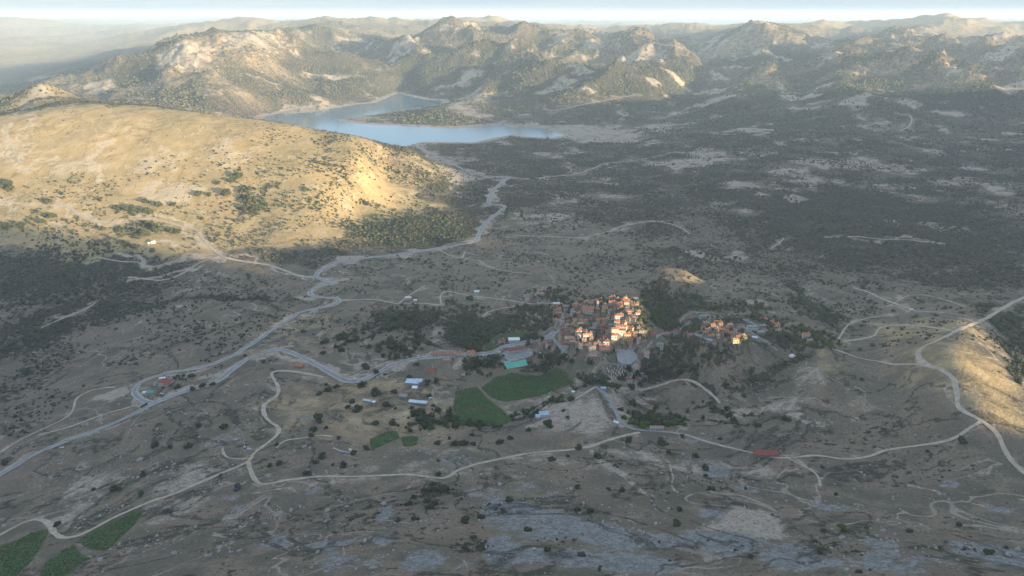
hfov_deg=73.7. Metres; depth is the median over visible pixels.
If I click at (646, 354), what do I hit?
house
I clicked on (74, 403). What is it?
dirt track
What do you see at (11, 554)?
vine rows
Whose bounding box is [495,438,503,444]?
oak tree
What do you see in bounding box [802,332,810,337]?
house
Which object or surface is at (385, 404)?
oak tree
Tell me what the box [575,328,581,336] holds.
house
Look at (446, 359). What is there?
cottage
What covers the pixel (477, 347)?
oak tree
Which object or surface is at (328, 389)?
oak tree
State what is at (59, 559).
vine rows
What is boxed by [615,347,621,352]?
house
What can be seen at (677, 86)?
woodland
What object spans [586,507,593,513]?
bush
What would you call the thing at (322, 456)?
oak tree
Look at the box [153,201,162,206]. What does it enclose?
oak tree
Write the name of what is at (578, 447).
oak tree
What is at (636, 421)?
leafy tree
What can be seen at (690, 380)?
dirt track
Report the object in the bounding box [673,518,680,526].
bush
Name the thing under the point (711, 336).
house
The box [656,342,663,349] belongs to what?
house
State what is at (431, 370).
house
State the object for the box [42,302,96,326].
dirt track
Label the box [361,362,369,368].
oak tree
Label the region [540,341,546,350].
house
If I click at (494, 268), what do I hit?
dirt track
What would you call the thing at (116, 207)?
oak tree
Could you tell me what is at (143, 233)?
oak tree
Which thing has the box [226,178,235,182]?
oak tree
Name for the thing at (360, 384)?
oak tree
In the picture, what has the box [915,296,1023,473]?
dirt track
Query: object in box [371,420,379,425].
oak tree
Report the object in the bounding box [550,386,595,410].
dirt track
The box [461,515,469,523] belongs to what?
bush
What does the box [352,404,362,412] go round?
oak tree
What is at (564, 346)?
house
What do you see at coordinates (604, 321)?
house
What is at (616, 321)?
house
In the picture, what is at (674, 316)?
woodland
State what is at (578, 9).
sky
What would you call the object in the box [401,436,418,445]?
vine rows
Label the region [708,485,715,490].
bush
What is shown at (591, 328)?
house
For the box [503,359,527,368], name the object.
sports pitch
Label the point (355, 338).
oak tree
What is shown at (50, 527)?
dirt track
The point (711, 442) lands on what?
stone wall
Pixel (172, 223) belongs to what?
dirt track
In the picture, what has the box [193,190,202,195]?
oak tree
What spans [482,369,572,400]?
vine rows
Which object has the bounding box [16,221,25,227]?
oak tree
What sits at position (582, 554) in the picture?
scrub
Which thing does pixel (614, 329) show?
house
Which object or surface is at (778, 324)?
house
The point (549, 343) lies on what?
house
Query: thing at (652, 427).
shed
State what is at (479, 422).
oak tree
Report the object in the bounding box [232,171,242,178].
oak tree
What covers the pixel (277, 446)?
dirt track
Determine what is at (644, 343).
house
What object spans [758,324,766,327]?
house
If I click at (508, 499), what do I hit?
bush
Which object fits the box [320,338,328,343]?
oak tree
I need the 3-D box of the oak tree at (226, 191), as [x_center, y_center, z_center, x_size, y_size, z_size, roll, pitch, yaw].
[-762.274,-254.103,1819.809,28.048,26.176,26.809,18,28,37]
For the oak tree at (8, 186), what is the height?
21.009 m
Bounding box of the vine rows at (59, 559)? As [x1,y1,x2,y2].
[41,544,89,575]
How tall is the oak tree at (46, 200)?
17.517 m
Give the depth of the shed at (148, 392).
972.12 m
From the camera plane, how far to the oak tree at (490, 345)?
1097.44 m
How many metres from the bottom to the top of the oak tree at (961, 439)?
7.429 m
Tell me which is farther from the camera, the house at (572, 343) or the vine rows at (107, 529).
the house at (572, 343)
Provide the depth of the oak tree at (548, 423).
843.02 m
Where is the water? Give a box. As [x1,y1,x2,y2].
[261,93,563,145]
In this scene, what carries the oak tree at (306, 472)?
on the ground at (110, 147)
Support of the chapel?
on the ground at (110, 147)
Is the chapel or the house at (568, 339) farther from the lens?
the house at (568, 339)
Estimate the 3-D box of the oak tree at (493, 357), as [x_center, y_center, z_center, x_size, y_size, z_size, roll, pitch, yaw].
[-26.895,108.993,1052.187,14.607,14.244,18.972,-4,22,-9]
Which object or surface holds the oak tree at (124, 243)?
on the ground at (110, 147)
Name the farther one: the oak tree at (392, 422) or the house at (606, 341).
the house at (606, 341)
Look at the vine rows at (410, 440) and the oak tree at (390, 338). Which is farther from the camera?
the oak tree at (390, 338)
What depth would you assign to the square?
981.76 m
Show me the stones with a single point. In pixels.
(483, 491)
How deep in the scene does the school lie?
1070.03 m
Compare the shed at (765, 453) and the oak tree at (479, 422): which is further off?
the oak tree at (479, 422)
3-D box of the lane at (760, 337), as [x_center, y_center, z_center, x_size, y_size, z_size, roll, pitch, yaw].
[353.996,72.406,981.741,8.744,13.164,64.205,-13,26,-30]
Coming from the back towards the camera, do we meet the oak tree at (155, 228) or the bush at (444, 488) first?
the oak tree at (155, 228)
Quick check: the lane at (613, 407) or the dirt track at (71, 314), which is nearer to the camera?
the lane at (613, 407)
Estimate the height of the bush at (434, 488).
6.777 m
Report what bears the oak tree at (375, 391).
on the ground at (110, 147)
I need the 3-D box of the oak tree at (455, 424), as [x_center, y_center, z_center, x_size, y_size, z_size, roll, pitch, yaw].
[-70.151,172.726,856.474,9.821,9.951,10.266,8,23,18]
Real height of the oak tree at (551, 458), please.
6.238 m
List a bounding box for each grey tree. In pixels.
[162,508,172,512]
[234,483,241,491]
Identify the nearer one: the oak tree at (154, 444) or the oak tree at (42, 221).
the oak tree at (154, 444)
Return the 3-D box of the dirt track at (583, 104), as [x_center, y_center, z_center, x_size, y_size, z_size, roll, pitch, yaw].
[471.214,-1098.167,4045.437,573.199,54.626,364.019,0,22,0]
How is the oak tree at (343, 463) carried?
on the ground at (110, 147)
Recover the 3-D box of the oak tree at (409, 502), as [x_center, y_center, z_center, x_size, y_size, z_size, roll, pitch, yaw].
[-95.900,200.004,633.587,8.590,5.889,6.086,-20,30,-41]
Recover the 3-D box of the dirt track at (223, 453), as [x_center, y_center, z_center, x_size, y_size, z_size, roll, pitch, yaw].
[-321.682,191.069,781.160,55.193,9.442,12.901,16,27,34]
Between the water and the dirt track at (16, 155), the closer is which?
the dirt track at (16, 155)
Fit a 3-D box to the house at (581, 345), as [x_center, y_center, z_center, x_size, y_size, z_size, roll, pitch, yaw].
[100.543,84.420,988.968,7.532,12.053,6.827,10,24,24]
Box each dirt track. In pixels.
[0,201,312,277]
[0,370,323,538]
[0,386,115,452]
[2,124,8,141]
[12,145,21,163]
[39,404,137,434]
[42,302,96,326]
[96,254,213,266]
[127,257,213,280]
[156,241,199,243]
[221,448,248,458]
[246,432,639,484]
[275,435,332,447]
[325,299,440,305]
[439,291,552,304]
[465,258,530,273]
[509,221,689,237]
[516,153,700,177]
[544,95,631,110]
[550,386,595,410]
[608,379,720,402]
[630,35,684,49]
[691,421,982,459]
[787,458,821,485]
[832,348,939,368]
[838,313,898,338]
[839,236,941,243]
[844,324,952,341]
[856,288,915,310]
[889,294,966,306]
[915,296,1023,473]
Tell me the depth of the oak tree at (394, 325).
1156.22 m
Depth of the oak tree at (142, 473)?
749.68 m
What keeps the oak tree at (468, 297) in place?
on the ground at (110, 147)
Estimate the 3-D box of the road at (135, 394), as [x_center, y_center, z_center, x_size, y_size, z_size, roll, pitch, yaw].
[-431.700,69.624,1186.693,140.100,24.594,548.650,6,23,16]
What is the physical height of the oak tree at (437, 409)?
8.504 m
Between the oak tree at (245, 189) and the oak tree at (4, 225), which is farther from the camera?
the oak tree at (245, 189)
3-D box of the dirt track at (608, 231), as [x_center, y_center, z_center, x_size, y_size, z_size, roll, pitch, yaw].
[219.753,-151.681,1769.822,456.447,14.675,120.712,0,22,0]
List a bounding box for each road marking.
[10,340,536,469]
[21,333,551,460]
[132,280,333,403]
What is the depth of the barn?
880.31 m
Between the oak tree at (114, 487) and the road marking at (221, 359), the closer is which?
the oak tree at (114, 487)
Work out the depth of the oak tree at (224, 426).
850.31 m
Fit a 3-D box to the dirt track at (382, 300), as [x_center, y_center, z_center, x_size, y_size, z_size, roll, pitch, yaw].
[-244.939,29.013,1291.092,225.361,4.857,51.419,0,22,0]
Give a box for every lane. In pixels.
[549,331,567,352]
[594,386,691,435]
[642,340,652,351]
[742,326,776,349]
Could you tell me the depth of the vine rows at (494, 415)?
915.48 m
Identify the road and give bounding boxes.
[0,331,557,475]
[132,277,339,403]
[314,177,509,276]
[413,144,506,176]
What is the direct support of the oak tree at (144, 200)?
on the ground at (110, 147)
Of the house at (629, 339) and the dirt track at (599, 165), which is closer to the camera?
the house at (629, 339)
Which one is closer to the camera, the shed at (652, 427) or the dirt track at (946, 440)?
the dirt track at (946, 440)
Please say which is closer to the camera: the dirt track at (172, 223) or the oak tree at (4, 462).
the oak tree at (4, 462)
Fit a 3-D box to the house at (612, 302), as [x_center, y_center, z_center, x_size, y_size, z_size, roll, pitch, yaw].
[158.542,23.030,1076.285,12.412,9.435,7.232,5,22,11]
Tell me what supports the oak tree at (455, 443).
on the ground at (110, 147)
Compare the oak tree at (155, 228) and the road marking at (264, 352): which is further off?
the oak tree at (155, 228)
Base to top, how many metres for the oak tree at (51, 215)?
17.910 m
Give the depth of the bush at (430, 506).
621.41 m
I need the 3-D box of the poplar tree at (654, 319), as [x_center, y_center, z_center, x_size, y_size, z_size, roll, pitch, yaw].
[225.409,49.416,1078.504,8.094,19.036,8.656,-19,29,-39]
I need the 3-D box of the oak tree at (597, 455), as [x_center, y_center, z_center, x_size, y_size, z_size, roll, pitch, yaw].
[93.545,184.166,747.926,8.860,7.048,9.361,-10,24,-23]
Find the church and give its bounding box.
[582,305,594,314]
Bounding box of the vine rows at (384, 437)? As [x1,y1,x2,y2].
[370,430,398,449]
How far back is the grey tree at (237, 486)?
686.93 m
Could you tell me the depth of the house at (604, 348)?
980.06 m
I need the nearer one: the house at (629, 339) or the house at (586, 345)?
the house at (586, 345)
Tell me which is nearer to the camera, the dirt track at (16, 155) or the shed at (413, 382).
the shed at (413, 382)
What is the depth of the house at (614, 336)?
993.21 m
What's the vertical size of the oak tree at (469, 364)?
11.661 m
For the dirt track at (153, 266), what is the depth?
1563.21 m
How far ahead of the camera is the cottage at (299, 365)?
1024.21 m
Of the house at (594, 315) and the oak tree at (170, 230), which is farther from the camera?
the oak tree at (170, 230)
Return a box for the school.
[507,346,527,353]
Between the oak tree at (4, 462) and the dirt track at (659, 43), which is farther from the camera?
the dirt track at (659, 43)
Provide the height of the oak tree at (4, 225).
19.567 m
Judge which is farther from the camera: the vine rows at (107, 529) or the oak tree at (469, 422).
the oak tree at (469, 422)
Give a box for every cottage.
[294,363,304,368]
[443,358,450,362]
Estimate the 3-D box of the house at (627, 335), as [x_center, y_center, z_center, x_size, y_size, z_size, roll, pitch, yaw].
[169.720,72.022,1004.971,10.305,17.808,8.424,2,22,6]
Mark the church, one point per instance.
(587, 309)
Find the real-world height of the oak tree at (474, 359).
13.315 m
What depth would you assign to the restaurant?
1000.21 m
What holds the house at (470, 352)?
on the ground at (110, 147)
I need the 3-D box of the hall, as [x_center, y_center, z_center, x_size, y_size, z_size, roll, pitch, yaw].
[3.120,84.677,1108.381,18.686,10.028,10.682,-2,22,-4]
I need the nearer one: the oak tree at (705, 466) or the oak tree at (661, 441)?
the oak tree at (705, 466)
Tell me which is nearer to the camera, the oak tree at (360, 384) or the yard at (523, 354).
the oak tree at (360, 384)
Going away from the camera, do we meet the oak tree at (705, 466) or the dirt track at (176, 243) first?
the oak tree at (705, 466)
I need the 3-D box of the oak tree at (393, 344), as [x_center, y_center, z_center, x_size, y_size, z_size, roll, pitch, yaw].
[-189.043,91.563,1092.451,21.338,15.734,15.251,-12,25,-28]
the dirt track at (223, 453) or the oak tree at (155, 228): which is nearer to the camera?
the dirt track at (223, 453)
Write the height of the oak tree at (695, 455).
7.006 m
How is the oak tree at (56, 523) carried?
on the ground at (110, 147)
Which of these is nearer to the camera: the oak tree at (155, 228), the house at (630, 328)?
the house at (630, 328)
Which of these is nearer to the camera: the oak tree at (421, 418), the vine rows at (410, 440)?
the vine rows at (410, 440)
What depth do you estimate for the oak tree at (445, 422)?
859.17 m
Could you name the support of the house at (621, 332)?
on the ground at (110, 147)
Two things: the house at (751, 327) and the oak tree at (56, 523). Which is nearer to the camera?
the oak tree at (56, 523)
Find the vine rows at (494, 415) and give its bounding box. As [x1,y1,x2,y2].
[453,387,509,426]
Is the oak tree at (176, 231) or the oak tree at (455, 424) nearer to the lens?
the oak tree at (455, 424)
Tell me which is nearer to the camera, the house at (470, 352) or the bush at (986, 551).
the bush at (986, 551)
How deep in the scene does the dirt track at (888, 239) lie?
1607.52 m
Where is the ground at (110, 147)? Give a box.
[0,13,1023,575]
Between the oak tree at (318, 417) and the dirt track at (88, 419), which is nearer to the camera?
the oak tree at (318, 417)
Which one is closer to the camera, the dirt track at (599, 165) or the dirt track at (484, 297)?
the dirt track at (484, 297)
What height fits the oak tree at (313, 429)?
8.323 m
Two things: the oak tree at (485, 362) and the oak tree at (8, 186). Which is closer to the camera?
the oak tree at (485, 362)
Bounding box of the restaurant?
[157,378,173,386]
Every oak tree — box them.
[0,178,12,187]
[0,222,11,228]
[1,459,7,465]
[4,184,13,189]
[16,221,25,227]
[37,219,46,223]
[43,198,51,203]
[46,213,57,218]
[53,521,60,526]
[97,225,105,230]
[109,484,120,490]
[113,205,122,209]
[120,240,130,245]
[123,204,136,211]
[131,227,138,232]
[138,230,150,236]
[138,470,145,476]
[140,198,148,202]
[141,207,153,212]
[142,221,153,226]
[150,441,158,448]
[151,224,162,231]
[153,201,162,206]
[167,227,174,232]
[173,228,181,233]
[183,442,192,447]
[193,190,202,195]
[219,423,227,429]
[221,188,230,195]
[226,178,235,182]
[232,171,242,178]
[238,186,251,192]
[242,204,248,210]
[243,194,255,202]
[302,470,310,474]
[309,426,317,431]
[313,412,323,423]
[318,452,325,459]
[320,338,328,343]
[323,386,332,391]
[335,332,348,340]
[340,460,346,467]
[352,334,359,341]
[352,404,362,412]
[357,381,366,387]
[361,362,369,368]
[371,387,380,395]
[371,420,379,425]
[382,401,390,406]
[387,336,393,341]
[388,341,398,348]
[389,322,399,328]
[389,418,396,425]
[397,342,407,350]
[404,500,412,505]
[409,407,423,416]
[415,414,426,421]
[424,379,430,385]
[434,406,440,411]
[442,420,447,426]
[443,412,452,418]
[450,440,459,445]
[452,422,459,427]
[459,439,469,444]
[461,341,468,347]
[465,417,475,426]
[466,295,473,300]
[467,361,473,368]
[469,357,478,362]
[471,345,481,350]
[475,419,485,425]
[479,358,490,366]
[484,343,496,349]
[490,354,498,362]
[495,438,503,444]
[523,333,531,340]
[530,332,539,339]
[543,353,551,357]
[543,418,552,427]
[547,456,556,460]
[559,295,567,299]
[559,353,567,358]
[575,444,581,450]
[593,452,601,458]
[597,377,606,384]
[606,382,615,387]
[624,436,632,443]
[628,383,634,390]
[629,398,636,406]
[657,436,668,446]
[669,371,676,377]
[692,452,699,457]
[701,463,708,470]
[957,435,967,443]
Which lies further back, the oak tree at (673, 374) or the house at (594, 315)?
the house at (594, 315)
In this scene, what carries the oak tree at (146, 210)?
on the ground at (110, 147)
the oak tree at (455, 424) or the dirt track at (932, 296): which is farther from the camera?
the dirt track at (932, 296)
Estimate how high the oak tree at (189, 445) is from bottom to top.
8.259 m
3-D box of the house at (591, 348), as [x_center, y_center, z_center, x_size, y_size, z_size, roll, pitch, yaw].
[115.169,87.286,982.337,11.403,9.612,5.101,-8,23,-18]
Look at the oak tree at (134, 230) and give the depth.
1671.51 m
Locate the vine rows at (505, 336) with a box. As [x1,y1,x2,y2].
[492,331,529,340]
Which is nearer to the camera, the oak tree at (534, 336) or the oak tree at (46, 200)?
the oak tree at (534, 336)
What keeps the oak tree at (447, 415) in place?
on the ground at (110, 147)
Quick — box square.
[616,349,637,365]
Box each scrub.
[0,83,1023,436]
[12,318,1023,572]
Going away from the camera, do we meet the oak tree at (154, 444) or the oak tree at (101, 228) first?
the oak tree at (154, 444)
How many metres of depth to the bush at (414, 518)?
595.76 m
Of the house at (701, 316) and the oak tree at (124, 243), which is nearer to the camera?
the house at (701, 316)
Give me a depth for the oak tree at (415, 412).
884.04 m
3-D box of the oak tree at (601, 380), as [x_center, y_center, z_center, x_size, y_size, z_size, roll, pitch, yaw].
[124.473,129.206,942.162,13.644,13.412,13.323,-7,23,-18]
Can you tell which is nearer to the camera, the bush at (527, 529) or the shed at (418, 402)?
the bush at (527, 529)
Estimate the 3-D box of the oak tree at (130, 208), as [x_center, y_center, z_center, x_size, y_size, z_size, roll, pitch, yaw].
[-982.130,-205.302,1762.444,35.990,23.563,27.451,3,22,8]
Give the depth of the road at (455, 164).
2684.34 m
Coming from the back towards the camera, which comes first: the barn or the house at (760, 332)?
the house at (760, 332)
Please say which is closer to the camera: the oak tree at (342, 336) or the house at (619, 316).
the house at (619, 316)
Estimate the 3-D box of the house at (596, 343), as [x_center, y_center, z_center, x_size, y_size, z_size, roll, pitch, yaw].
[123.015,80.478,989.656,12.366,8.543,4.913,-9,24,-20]
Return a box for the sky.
[0,0,1023,19]
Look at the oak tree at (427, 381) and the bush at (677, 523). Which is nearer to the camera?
the bush at (677, 523)
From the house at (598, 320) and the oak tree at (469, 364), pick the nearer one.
the oak tree at (469, 364)
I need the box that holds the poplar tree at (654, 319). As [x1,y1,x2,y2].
[652,314,656,323]
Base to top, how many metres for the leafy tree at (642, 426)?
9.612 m
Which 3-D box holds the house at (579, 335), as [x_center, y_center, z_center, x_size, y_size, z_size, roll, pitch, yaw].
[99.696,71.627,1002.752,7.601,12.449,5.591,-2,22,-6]
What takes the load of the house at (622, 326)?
on the ground at (110, 147)
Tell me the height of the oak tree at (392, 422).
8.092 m
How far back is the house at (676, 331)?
1082.00 m
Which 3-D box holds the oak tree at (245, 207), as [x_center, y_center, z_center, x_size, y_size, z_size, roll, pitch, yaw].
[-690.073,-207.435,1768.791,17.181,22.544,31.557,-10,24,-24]
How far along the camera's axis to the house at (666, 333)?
1077.97 m
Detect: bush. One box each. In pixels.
[411,516,419,520]
[424,503,434,509]
[429,486,438,491]
[439,485,449,492]
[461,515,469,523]
[505,496,513,501]
[524,527,531,531]
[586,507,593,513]
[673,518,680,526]
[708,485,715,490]
[983,548,994,554]
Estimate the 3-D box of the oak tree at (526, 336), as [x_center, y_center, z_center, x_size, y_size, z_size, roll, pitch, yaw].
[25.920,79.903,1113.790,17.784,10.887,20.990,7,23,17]
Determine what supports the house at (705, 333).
on the ground at (110, 147)
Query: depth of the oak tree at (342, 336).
1124.97 m
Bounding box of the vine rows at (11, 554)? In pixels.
[0,531,45,575]
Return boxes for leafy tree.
[632,419,639,425]
[639,421,646,428]
[836,523,846,530]
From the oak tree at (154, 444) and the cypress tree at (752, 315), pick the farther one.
the cypress tree at (752, 315)
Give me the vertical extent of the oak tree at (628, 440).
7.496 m
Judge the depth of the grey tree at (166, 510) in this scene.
649.97 m
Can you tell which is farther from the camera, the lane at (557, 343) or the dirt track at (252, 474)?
the lane at (557, 343)
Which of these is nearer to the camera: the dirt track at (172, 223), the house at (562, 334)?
the house at (562, 334)
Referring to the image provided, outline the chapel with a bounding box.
[626,377,632,383]
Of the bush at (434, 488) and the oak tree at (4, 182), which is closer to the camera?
the bush at (434, 488)
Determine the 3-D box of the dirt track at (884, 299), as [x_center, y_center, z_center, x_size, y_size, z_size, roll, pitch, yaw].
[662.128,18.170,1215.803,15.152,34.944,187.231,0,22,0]
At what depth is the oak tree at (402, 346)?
1079.57 m
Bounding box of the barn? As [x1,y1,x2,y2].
[535,411,548,418]
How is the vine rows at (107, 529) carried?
on the ground at (110, 147)
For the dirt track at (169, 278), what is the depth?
1491.20 m
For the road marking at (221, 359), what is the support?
on the road at (135, 394)
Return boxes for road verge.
[412,144,509,176]
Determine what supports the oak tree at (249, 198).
on the ground at (110, 147)
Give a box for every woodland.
[0,15,1023,147]
[0,156,1023,431]
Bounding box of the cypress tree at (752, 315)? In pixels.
[749,311,755,318]
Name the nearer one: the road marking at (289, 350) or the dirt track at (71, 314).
the road marking at (289, 350)
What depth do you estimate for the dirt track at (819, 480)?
693.27 m
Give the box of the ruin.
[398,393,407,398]
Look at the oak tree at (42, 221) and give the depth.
1712.85 m
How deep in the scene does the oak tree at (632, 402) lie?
921.92 m
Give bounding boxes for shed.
[145,390,153,394]
[405,378,422,385]
[408,399,426,405]
[649,425,663,429]
[753,450,778,457]
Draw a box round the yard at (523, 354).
[501,348,533,361]
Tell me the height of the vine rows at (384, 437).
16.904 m
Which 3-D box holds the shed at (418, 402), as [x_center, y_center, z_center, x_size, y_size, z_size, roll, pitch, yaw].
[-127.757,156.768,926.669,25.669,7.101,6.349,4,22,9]
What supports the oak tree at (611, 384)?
on the ground at (110, 147)
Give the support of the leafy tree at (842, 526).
on the ground at (110, 147)
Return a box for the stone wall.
[685,435,739,450]
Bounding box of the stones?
[15,305,1022,575]
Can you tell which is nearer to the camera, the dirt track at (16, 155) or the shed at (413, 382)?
the shed at (413, 382)
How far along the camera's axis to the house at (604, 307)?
1068.30 m
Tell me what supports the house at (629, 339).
on the ground at (110, 147)
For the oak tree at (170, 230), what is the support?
on the ground at (110, 147)
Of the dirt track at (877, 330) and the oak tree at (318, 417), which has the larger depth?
the dirt track at (877, 330)
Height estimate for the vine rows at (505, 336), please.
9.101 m
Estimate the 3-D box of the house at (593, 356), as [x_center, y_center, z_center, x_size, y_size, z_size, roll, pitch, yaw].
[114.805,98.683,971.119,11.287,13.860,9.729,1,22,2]
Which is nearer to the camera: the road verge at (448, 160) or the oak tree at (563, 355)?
the oak tree at (563, 355)
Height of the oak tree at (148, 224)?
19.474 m
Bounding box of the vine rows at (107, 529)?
[81,511,140,548]
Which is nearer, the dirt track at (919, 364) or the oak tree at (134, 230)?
the dirt track at (919, 364)
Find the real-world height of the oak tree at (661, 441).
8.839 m
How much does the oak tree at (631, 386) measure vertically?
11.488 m
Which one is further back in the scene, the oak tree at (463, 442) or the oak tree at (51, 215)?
the oak tree at (51, 215)
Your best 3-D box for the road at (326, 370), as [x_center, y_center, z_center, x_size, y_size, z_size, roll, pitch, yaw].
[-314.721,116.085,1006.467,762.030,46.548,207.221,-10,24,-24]
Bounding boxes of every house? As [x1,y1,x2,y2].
[427,367,435,373]
[466,350,475,355]
[498,338,505,343]
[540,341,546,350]
[546,341,552,349]
[559,330,566,339]
[561,342,568,353]
[565,336,575,343]
[570,339,575,348]
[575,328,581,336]
[577,333,582,339]
[578,342,583,348]
[584,343,591,348]
[588,327,595,331]
[588,345,595,351]
[589,353,596,361]
[591,313,600,319]
[592,322,598,330]
[593,340,600,345]
[595,317,601,325]
[599,346,609,351]
[602,304,607,309]
[602,317,607,324]
[603,339,609,344]
[609,300,616,304]
[610,326,618,332]
[611,332,617,340]
[614,312,623,319]
[614,319,620,326]
[615,324,625,328]
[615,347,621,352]
[618,328,625,337]
[624,332,630,340]
[627,325,633,330]
[627,336,632,344]
[641,339,647,348]
[644,351,649,358]
[650,332,655,342]
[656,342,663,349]
[661,331,669,336]
[673,329,681,334]
[699,314,707,318]
[702,330,708,338]
[708,334,714,338]
[732,337,739,343]
[746,325,758,330]
[756,329,764,334]
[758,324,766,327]
[773,322,780,326]
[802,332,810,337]
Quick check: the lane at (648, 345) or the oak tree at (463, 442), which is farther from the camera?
the lane at (648, 345)
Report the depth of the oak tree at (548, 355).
1033.86 m
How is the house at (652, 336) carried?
on the ground at (110, 147)
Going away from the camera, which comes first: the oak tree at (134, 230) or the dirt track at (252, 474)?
the dirt track at (252, 474)
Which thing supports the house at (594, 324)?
on the ground at (110, 147)
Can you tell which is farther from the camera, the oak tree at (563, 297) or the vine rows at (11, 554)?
the oak tree at (563, 297)
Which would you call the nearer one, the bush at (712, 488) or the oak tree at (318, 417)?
the bush at (712, 488)
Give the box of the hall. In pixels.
[508,337,519,342]
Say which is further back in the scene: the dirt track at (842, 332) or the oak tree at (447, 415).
the dirt track at (842, 332)
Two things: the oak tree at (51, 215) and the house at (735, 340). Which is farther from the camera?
the oak tree at (51, 215)
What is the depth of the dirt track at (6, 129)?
2078.83 m
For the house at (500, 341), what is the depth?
1102.49 m
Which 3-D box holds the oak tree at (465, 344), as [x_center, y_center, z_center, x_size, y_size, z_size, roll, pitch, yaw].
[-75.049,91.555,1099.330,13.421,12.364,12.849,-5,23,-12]

